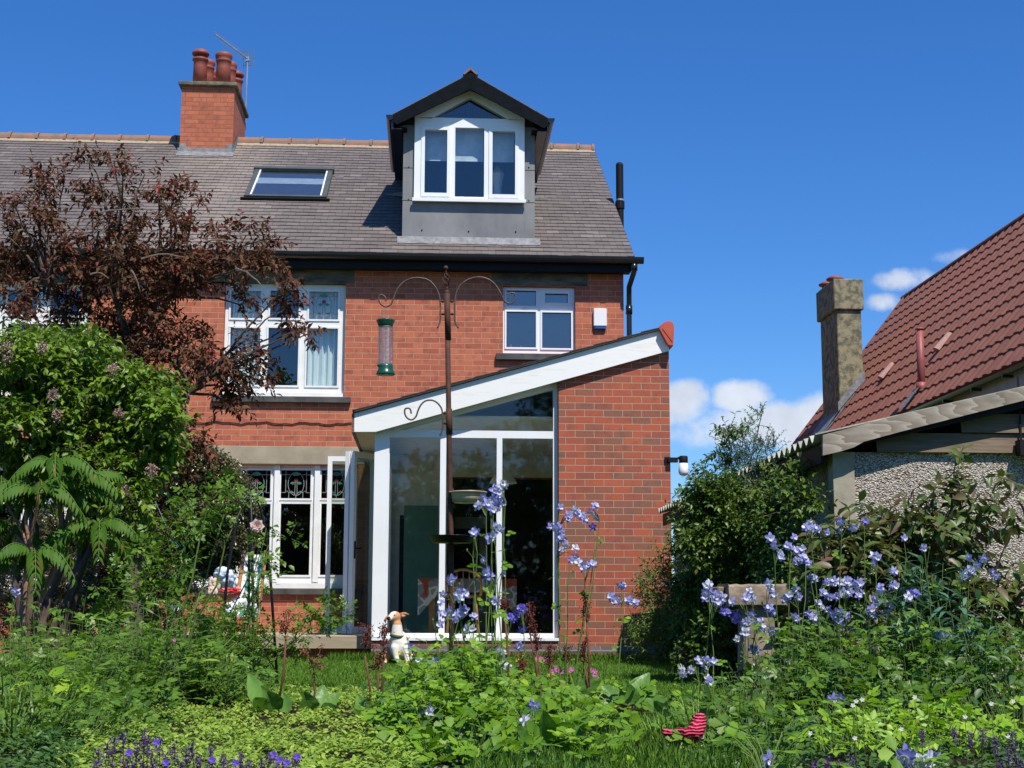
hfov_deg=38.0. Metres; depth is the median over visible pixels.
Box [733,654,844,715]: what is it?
leafy herb
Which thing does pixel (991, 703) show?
white bloom
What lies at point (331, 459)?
door
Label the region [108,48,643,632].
brick house
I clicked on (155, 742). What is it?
campanula bloom
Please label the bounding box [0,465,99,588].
window
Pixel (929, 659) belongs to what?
leafy herb
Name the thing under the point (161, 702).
tall grass
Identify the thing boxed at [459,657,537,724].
leafy herb
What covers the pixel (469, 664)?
leafy herb
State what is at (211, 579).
laundry
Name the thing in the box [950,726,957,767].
lavender spike
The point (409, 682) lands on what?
leafy herb
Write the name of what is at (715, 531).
climbing shrub
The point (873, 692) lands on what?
leafy herb
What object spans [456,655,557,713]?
leafy herb
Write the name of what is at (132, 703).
leafy herb
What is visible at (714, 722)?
leafy herb
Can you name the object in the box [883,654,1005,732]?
leafy herb
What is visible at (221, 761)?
lavender spike
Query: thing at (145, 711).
leafy herb
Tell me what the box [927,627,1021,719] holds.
leafy herb
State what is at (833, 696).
columbine
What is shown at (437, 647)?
leafy herb
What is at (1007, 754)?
lavender spike
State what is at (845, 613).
leafy herb
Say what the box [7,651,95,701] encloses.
leafy herb
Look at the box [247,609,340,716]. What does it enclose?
bergenia
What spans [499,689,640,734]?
leafy herb
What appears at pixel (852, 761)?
lavender spike
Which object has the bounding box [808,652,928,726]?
leafy herb
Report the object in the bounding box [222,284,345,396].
window
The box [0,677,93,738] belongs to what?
leafy herb
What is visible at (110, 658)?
leafy herb
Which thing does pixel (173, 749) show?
lavender spike
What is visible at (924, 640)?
leafy herb
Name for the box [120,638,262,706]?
leafy herb
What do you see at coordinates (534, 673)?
leafy herb
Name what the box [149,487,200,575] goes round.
washing line
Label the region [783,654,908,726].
leafy herb
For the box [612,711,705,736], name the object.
tall grass
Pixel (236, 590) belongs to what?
laundry
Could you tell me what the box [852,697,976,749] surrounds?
leafy herb
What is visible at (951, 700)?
leafy herb
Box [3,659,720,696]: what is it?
lawn ground
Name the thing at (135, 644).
tall grass
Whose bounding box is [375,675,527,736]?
leafy herb
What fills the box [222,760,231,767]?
lavender spike
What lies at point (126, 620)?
leafy herb
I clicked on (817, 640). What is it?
leafy herb
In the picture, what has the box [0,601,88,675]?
leafy herb
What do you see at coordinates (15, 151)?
brick house
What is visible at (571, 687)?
leafy herb
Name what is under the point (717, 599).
columbine
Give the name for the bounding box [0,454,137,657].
sumac tree
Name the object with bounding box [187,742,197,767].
lavender spike
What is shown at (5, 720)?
tall grass
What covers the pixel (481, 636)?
leafy herb
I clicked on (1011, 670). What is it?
leafy herb
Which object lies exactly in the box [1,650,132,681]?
tall grass
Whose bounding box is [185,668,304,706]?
leafy herb
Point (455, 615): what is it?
columbine
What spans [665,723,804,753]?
leafy herb
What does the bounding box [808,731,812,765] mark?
white bloom
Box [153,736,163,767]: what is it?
lavender spike
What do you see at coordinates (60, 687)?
leafy herb
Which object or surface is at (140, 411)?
lilac bush
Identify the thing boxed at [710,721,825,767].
columbine
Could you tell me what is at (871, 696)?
leafy herb
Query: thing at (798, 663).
leafy herb
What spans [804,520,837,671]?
columbine
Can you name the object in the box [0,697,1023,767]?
flower bed
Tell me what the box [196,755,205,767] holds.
lavender spike
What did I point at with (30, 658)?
tall grass
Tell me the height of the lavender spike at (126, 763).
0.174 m
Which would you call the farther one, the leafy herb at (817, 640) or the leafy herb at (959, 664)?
the leafy herb at (817, 640)
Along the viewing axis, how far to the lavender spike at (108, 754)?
3.22 m
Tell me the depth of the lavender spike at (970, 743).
3.57 m
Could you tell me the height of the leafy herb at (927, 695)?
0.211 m
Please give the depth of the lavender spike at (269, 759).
3.24 m
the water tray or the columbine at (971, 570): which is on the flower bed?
the columbine at (971, 570)
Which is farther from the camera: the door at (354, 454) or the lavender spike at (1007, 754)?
the door at (354, 454)
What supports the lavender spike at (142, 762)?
on the flower bed
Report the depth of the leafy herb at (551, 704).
4.87 m
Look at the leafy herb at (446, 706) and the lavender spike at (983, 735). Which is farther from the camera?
the leafy herb at (446, 706)
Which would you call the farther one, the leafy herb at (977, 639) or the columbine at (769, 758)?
the leafy herb at (977, 639)
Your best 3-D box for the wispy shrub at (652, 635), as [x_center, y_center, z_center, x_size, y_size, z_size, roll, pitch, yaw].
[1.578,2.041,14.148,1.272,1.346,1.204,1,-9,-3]
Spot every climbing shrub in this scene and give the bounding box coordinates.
[652,411,837,680]
[697,401,795,676]
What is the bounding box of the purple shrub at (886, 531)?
[775,444,1023,691]
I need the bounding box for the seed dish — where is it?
[449,490,486,503]
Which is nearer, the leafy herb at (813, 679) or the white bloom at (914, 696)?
the white bloom at (914, 696)
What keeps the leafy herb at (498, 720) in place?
on the flower bed
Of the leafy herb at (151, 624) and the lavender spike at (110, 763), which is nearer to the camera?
the lavender spike at (110, 763)
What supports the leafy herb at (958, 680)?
on the flower bed
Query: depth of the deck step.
15.96 m
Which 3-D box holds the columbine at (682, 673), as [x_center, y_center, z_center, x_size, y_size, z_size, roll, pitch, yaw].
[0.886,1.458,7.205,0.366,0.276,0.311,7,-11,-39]
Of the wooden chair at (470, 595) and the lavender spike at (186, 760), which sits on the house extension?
the wooden chair at (470, 595)
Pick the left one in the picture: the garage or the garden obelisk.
the garden obelisk
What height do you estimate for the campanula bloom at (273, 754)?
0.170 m
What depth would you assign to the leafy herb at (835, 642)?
6.65 m
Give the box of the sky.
[0,0,1023,581]
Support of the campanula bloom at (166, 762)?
on the flower bed
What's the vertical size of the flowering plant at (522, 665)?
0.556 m
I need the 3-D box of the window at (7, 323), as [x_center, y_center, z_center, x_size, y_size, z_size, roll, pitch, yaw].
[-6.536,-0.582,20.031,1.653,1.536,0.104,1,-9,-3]
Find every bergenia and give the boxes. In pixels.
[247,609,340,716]
[349,620,408,721]
[516,710,608,751]
[561,590,666,713]
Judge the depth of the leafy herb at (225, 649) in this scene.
7.18 m
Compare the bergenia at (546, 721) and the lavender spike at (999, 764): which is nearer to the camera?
the lavender spike at (999, 764)
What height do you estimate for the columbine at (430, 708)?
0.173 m
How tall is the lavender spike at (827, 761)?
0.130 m
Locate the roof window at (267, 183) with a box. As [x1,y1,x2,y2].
[240,166,334,201]
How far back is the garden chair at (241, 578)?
13.35 m
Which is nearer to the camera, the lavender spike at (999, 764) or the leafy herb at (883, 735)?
the lavender spike at (999, 764)
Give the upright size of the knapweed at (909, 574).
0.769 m
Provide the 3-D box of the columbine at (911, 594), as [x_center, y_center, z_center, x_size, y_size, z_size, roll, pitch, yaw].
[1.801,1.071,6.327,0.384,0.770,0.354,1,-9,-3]
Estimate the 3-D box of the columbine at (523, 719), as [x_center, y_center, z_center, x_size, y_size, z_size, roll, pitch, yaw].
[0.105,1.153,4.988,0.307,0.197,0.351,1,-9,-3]
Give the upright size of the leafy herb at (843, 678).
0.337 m
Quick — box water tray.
[429,534,473,543]
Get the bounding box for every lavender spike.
[91,748,104,767]
[102,741,111,767]
[107,761,116,767]
[109,737,119,765]
[116,731,129,766]
[118,758,128,767]
[124,747,133,767]
[131,741,141,766]
[136,754,148,767]
[140,728,150,757]
[142,735,152,766]
[148,748,155,767]
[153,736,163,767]
[161,751,171,767]
[168,740,179,767]
[179,747,191,767]
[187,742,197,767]
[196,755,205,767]
[205,746,216,767]
[219,754,226,767]
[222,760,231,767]
[237,750,245,767]
[244,760,251,767]
[258,756,266,767]
[265,752,274,767]
[290,752,299,767]
[811,760,820,767]
[824,755,832,767]
[848,754,855,767]
[917,728,927,761]
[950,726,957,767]
[966,730,976,767]
[977,729,987,767]
[989,734,999,767]
[995,759,1003,767]
[1003,748,1012,767]
[1006,730,1017,767]
[1012,751,1020,767]
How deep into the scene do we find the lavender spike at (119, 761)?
3.22 m
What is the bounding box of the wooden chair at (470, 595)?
[445,568,481,632]
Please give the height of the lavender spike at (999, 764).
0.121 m
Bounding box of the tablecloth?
[418,578,516,615]
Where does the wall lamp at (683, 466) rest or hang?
attached to the house extension
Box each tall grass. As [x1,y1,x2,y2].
[0,633,110,667]
[0,641,127,690]
[0,648,149,696]
[0,663,105,716]
[0,676,131,719]
[0,678,145,727]
[0,688,108,749]
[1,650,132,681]
[25,659,182,705]
[28,634,190,674]
[51,661,210,707]
[56,628,197,663]
[64,650,242,696]
[69,637,237,698]
[115,631,260,684]
[169,660,258,704]
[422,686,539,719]
[518,677,610,713]
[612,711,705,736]
[644,693,750,728]
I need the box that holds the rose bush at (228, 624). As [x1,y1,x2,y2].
[141,520,358,684]
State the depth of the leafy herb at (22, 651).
6.64 m
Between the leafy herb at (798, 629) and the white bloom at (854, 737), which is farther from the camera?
the leafy herb at (798, 629)
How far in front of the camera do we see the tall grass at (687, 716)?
5.57 m
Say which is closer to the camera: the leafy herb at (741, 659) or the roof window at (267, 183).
the leafy herb at (741, 659)
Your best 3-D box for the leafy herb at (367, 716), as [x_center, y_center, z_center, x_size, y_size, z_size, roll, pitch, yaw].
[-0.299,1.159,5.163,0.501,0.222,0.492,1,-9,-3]
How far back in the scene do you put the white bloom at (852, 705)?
4.37 m
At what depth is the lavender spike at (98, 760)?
3.22 m
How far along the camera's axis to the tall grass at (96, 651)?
7.86 m
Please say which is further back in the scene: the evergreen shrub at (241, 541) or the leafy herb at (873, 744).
the evergreen shrub at (241, 541)
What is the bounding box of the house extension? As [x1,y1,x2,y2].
[324,321,673,660]
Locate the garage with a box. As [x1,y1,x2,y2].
[658,374,1023,693]
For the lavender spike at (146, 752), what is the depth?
3.23 m
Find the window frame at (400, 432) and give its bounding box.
[371,382,558,640]
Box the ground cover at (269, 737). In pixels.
[56,682,422,767]
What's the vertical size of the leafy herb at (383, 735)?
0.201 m
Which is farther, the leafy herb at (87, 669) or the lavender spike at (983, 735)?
the leafy herb at (87, 669)
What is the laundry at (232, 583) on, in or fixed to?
on the garden chair at (241, 578)
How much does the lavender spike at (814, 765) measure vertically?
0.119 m
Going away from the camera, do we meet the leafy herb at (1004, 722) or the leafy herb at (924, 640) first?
the leafy herb at (1004, 722)
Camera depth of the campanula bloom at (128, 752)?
3.17 m
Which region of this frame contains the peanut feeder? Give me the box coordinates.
[376,305,394,375]
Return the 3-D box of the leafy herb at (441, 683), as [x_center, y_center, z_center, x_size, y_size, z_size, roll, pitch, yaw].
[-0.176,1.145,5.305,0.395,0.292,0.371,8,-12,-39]
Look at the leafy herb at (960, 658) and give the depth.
6.15 m
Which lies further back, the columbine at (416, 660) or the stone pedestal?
the stone pedestal
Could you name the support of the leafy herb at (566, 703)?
on the flower bed
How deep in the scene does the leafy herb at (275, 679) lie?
7.54 m
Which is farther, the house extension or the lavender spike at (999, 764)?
the house extension
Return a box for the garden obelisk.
[221,484,278,678]
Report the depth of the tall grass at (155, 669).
7.06 m
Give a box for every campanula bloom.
[125,749,132,767]
[152,738,159,767]
[162,759,169,767]
[208,756,215,767]
[231,759,238,766]
[270,750,277,767]
[275,757,282,767]
[283,758,290,765]
[293,753,300,765]
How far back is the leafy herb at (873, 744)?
4.84 m
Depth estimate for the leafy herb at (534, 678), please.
5.96 m
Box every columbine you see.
[0,586,20,688]
[370,702,480,738]
[374,643,421,700]
[429,573,465,669]
[455,493,489,680]
[480,478,512,686]
[496,480,517,670]
[498,698,580,739]
[509,603,534,687]
[546,502,607,710]
[593,581,661,711]
[667,655,728,708]
[672,579,749,711]
[710,587,774,711]
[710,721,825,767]
[761,523,817,668]
[774,692,866,735]
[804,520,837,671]
[829,736,962,767]
[832,517,870,672]
[864,534,908,707]
[904,544,946,693]
[955,551,1002,702]
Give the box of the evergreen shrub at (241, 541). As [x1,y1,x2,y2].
[0,434,265,658]
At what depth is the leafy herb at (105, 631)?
7.16 m
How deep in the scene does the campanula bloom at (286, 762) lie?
3.19 m
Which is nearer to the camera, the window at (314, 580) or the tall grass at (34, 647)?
the tall grass at (34, 647)
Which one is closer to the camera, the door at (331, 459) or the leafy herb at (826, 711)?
the leafy herb at (826, 711)
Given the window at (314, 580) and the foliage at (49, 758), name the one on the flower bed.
the foliage at (49, 758)
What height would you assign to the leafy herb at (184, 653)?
0.443 m
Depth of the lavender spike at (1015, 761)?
3.57 m
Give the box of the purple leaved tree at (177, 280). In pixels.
[0,138,329,654]
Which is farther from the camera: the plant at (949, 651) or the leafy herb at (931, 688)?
the plant at (949, 651)
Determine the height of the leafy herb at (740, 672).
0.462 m
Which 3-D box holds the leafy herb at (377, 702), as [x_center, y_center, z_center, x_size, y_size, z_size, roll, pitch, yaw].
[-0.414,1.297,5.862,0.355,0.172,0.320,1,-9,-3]
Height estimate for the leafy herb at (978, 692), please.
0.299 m
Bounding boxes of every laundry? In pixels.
[207,576,220,597]
[213,566,237,594]
[219,586,240,594]
[222,591,259,616]
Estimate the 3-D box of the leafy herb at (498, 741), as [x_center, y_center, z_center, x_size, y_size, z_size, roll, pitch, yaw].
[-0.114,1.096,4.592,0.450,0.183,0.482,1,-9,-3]
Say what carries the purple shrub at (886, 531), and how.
on the lawn ground at (659, 692)
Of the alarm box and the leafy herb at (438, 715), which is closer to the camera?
the leafy herb at (438, 715)
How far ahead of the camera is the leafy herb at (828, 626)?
7.30 m
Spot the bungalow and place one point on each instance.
(952, 331)
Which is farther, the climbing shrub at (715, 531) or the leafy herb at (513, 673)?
the climbing shrub at (715, 531)
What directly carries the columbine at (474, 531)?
on the flower bed
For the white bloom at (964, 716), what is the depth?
4.38 m
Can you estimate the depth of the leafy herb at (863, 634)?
6.63 m
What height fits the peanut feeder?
0.349 m
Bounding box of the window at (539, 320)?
[503,287,574,353]
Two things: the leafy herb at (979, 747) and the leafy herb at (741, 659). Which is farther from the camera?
the leafy herb at (741, 659)
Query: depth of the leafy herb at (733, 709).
5.17 m
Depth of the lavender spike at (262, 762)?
3.23 m
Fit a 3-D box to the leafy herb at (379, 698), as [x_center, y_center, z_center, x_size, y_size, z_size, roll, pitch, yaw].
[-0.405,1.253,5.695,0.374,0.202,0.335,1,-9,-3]
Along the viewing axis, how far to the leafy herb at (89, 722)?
4.98 m
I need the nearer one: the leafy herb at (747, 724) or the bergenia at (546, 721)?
the bergenia at (546, 721)
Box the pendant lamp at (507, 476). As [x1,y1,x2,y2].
[490,405,516,483]
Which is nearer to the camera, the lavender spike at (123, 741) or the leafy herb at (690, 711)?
the lavender spike at (123, 741)
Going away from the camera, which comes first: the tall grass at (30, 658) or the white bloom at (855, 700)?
the white bloom at (855, 700)
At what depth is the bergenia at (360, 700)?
6.18 m
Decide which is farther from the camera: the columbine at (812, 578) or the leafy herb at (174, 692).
the columbine at (812, 578)
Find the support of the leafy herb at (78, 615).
on the flower bed
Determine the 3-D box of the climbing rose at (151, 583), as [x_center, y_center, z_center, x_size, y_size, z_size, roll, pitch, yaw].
[-2.043,1.145,8.678,0.975,1.382,1.024,5,-10,-30]
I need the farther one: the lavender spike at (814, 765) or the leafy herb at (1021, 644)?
the leafy herb at (1021, 644)
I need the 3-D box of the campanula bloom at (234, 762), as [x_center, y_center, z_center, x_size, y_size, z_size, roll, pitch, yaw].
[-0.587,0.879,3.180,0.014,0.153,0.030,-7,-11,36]
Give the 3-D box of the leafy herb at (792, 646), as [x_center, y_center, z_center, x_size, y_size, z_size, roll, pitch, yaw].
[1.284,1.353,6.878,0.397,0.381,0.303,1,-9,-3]
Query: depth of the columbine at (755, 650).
6.77 m
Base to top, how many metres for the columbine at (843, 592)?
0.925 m
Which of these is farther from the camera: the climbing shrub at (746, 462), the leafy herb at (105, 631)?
the climbing shrub at (746, 462)
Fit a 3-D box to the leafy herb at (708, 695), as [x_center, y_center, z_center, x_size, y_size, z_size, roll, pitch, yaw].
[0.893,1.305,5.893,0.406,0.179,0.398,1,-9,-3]
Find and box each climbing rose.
[86,466,266,655]
[244,519,294,633]
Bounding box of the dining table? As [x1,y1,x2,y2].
[429,598,504,632]
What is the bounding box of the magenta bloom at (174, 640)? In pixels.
[173,638,175,700]
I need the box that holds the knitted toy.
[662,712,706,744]
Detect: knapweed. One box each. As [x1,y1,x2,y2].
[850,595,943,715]
[870,552,969,657]
[873,565,958,679]
[878,590,988,680]
[903,567,993,713]
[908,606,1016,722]
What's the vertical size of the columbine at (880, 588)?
0.849 m
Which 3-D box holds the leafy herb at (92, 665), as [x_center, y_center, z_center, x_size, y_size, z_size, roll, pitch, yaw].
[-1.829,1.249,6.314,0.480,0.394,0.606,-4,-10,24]
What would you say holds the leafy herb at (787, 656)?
on the flower bed
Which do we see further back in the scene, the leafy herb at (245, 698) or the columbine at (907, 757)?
the leafy herb at (245, 698)
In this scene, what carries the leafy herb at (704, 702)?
on the flower bed
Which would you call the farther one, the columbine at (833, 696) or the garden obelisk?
the garden obelisk
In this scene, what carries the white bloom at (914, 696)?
on the flower bed
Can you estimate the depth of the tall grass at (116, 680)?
6.25 m
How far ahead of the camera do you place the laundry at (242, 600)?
12.48 m
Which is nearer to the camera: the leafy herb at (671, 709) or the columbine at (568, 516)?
the leafy herb at (671, 709)
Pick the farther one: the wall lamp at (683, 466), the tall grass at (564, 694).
the wall lamp at (683, 466)
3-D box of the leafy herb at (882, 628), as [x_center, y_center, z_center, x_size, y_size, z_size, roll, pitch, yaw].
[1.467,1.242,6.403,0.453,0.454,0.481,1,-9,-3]
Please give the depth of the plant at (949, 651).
6.38 m
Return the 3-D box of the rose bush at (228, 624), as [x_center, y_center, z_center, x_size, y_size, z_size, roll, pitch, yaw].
[-1.653,1.389,9.361,1.380,1.132,1.039,1,-9,-3]
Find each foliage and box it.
[0,660,250,767]
[355,678,603,767]
[682,690,1023,767]
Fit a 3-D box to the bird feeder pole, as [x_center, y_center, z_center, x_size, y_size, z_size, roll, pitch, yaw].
[-0.323,0.489,7.205,0.682,2.179,0.162,1,-9,-3]
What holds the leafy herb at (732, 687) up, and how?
on the flower bed
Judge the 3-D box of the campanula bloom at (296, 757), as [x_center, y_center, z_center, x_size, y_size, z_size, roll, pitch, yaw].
[-0.456,0.875,3.188,0.014,0.163,0.030,-6,-11,36]
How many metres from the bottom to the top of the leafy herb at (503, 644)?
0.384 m
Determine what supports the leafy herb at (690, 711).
on the flower bed
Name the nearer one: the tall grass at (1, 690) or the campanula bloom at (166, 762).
the campanula bloom at (166, 762)
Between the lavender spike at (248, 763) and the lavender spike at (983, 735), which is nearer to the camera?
the lavender spike at (248, 763)
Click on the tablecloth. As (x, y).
(428, 590)
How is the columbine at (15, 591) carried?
on the flower bed
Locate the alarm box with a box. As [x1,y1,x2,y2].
[593,308,606,329]
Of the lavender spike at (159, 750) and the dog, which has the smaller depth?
the lavender spike at (159, 750)
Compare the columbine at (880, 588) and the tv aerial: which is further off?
the tv aerial
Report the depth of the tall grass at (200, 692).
7.00 m
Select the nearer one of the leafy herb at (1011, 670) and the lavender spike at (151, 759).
the lavender spike at (151, 759)
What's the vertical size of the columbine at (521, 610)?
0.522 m
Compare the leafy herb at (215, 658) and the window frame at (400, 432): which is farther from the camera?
the window frame at (400, 432)
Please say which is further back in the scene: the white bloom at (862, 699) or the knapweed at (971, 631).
the knapweed at (971, 631)
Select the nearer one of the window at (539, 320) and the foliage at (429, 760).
the foliage at (429, 760)
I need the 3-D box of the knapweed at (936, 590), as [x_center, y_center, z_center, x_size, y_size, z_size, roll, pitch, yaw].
[1.998,1.175,6.835,0.474,0.724,0.419,1,-9,-3]
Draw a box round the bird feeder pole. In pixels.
[378,266,515,655]
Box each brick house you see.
[0,131,179,652]
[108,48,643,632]
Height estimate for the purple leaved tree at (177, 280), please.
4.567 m
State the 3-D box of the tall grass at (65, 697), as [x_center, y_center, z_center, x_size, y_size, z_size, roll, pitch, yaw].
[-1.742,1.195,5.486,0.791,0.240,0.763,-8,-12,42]
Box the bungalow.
[791,213,1023,445]
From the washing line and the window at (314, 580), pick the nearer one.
the washing line
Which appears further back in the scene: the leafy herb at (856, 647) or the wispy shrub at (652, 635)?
the wispy shrub at (652, 635)
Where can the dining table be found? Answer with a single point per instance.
(431, 615)
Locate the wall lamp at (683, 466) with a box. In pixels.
[664,456,688,475]
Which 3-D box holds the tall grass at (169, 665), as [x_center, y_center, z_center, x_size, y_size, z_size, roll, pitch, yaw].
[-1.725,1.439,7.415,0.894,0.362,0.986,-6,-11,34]
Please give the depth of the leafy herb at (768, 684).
6.11 m
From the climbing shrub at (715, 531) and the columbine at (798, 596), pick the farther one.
the climbing shrub at (715, 531)
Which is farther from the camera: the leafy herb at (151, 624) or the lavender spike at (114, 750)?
the leafy herb at (151, 624)
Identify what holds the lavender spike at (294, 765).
on the flower bed
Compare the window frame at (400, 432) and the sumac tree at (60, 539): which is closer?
the sumac tree at (60, 539)
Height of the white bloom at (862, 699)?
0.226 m
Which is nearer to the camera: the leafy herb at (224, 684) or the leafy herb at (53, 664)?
the leafy herb at (53, 664)
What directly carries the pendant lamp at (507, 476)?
hanging from the house extension
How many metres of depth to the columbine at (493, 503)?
6.14 m
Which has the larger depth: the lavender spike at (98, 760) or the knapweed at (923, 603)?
the knapweed at (923, 603)
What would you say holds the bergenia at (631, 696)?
on the flower bed
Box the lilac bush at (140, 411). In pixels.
[0,319,200,661]
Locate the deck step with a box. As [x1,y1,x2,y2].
[32,632,370,658]
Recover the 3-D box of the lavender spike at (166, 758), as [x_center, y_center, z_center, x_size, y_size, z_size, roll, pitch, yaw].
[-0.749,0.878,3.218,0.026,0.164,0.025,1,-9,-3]
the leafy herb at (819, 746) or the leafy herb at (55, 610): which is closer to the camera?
the leafy herb at (819, 746)
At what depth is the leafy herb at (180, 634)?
7.02 m
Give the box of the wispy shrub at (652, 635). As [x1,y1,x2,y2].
[610,530,694,665]
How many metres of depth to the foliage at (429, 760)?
4.37 m
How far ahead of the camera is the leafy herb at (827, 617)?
6.80 m
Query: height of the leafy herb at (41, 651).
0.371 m
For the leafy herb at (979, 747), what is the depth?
4.85 m
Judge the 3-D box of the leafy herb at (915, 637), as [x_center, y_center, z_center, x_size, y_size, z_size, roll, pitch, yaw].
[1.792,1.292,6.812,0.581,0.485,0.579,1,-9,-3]
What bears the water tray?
attached to the bird feeder pole
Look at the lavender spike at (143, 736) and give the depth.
3.23 m
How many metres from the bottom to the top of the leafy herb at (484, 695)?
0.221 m
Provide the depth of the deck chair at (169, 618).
12.71 m
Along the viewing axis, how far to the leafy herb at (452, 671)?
5.77 m
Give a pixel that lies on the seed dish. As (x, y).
(466, 496)
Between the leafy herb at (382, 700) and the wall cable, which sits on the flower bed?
the leafy herb at (382, 700)
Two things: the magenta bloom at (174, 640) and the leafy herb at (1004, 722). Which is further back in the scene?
the magenta bloom at (174, 640)
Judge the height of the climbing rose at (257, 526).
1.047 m
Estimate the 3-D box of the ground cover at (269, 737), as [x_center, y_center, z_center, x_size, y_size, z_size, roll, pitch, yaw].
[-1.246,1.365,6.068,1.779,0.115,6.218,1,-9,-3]
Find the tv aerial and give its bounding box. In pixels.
[215,33,253,129]
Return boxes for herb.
[0,592,131,675]
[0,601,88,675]
[0,611,109,694]
[0,630,131,714]
[0,638,76,700]
[0,655,164,724]
[0,657,129,721]
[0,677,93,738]
[0,680,152,753]
[4,631,142,706]
[5,682,172,743]
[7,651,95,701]
[9,609,159,681]
[26,664,183,727]
[31,611,167,686]
[41,615,179,692]
[44,671,107,716]
[73,618,211,694]
[76,600,199,701]
[80,620,209,708]
[90,622,245,706]
[116,587,239,700]
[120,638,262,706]
[152,620,260,706]
[160,637,277,704]
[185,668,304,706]
[192,647,289,697]
[354,684,497,743]
[360,654,455,715]
[361,690,443,725]
[363,673,405,721]
[363,708,506,764]
[365,691,390,725]
[374,707,508,755]
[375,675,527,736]
[383,684,519,737]
[386,653,500,692]
[394,638,483,691]
[397,634,494,686]
[404,710,542,764]
[407,663,520,732]
[409,634,511,680]
[409,646,519,719]
[422,698,537,747]
[424,662,524,713]
[425,640,512,697]
[436,633,525,697]
[453,653,558,698]
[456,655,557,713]
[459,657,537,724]
[473,710,547,736]
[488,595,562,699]
[492,672,566,722]
[493,676,576,715]
[494,696,633,751]
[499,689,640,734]
[503,719,641,765]
[505,675,606,728]
[548,692,613,729]
[556,704,645,749]
[652,700,784,732]
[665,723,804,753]
[666,700,751,726]
[670,670,794,722]
[683,691,818,734]
[691,690,786,723]
[704,705,821,741]
[704,719,770,738]
[708,698,838,750]
[714,672,784,704]
[720,617,855,704]
[728,630,799,696]
[728,640,854,716]
[731,677,846,727]
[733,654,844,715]
[736,621,844,689]
[743,666,868,716]
[751,625,843,692]
[753,635,829,693]
[758,647,849,718]
[760,696,875,736]
[762,620,866,708]
[772,613,866,673]
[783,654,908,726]
[784,605,887,673]
[787,708,879,757]
[791,623,905,700]
[791,702,929,756]
[804,685,937,742]
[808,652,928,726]
[809,603,883,669]
[810,609,922,672]
[813,619,912,716]
[814,697,950,753]
[815,648,886,722]
[820,627,944,716]
[821,670,948,739]
[843,593,919,657]
[846,613,957,694]
[851,608,953,706]
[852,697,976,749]
[857,645,981,718]
[872,653,967,733]
[874,707,1023,755]
[875,689,1012,739]
[880,634,1017,718]
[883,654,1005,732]
[890,612,991,715]
[910,655,1023,732]
[919,693,1023,744]
[920,596,1023,713]
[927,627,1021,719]
[933,629,1023,724]
[941,661,1023,736]
[944,646,1023,727]
[946,714,1023,755]
[954,622,1023,722]
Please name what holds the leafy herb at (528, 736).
on the flower bed
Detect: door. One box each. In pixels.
[324,456,369,632]
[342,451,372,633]
[347,451,374,633]
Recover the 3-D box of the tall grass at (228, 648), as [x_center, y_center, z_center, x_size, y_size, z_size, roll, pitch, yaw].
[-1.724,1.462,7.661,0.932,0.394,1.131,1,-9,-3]
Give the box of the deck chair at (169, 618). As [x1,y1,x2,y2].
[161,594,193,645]
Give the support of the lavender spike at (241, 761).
on the flower bed
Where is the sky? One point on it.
(769, 151)
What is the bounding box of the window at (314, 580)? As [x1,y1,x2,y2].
[192,465,357,588]
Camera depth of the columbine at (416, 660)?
6.28 m
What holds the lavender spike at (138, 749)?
on the flower bed
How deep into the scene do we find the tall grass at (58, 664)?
6.61 m
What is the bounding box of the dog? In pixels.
[382,611,412,663]
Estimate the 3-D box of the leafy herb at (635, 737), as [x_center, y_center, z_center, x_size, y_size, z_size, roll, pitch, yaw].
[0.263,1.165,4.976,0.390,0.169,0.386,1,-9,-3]
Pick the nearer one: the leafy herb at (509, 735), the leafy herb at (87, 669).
the leafy herb at (509, 735)
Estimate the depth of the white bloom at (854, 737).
4.35 m
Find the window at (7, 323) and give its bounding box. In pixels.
[0,284,88,395]
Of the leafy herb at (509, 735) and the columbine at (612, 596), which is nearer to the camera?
the leafy herb at (509, 735)
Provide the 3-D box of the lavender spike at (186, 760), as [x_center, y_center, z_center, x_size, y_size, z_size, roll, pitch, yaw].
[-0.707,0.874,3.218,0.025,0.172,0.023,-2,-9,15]
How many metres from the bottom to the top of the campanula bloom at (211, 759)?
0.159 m
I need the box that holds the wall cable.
[184,421,351,424]
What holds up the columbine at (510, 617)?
on the flower bed
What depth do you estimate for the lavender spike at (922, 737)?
3.57 m
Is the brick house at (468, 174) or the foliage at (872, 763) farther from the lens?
the brick house at (468, 174)
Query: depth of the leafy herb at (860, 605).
7.01 m
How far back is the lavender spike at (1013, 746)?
3.58 m
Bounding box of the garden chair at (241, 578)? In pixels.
[228,550,266,663]
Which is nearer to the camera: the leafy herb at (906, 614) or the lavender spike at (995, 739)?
the lavender spike at (995, 739)
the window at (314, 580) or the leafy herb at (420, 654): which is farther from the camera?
the window at (314, 580)
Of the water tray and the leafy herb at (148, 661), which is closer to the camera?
the leafy herb at (148, 661)
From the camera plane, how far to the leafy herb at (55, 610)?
7.38 m
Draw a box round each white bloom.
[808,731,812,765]
[851,703,856,767]
[853,736,856,766]
[854,699,859,761]
[860,697,865,766]
[912,695,917,752]
[963,714,967,763]
[989,701,994,767]
[1011,699,1016,762]
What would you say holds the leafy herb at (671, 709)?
on the flower bed
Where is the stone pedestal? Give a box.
[712,583,787,701]
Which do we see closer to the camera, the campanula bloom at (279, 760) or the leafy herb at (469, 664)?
the campanula bloom at (279, 760)
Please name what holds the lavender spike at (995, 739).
on the flower bed
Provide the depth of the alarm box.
20.33 m
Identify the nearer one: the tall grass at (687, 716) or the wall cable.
the tall grass at (687, 716)
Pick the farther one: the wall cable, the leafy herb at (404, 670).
the wall cable

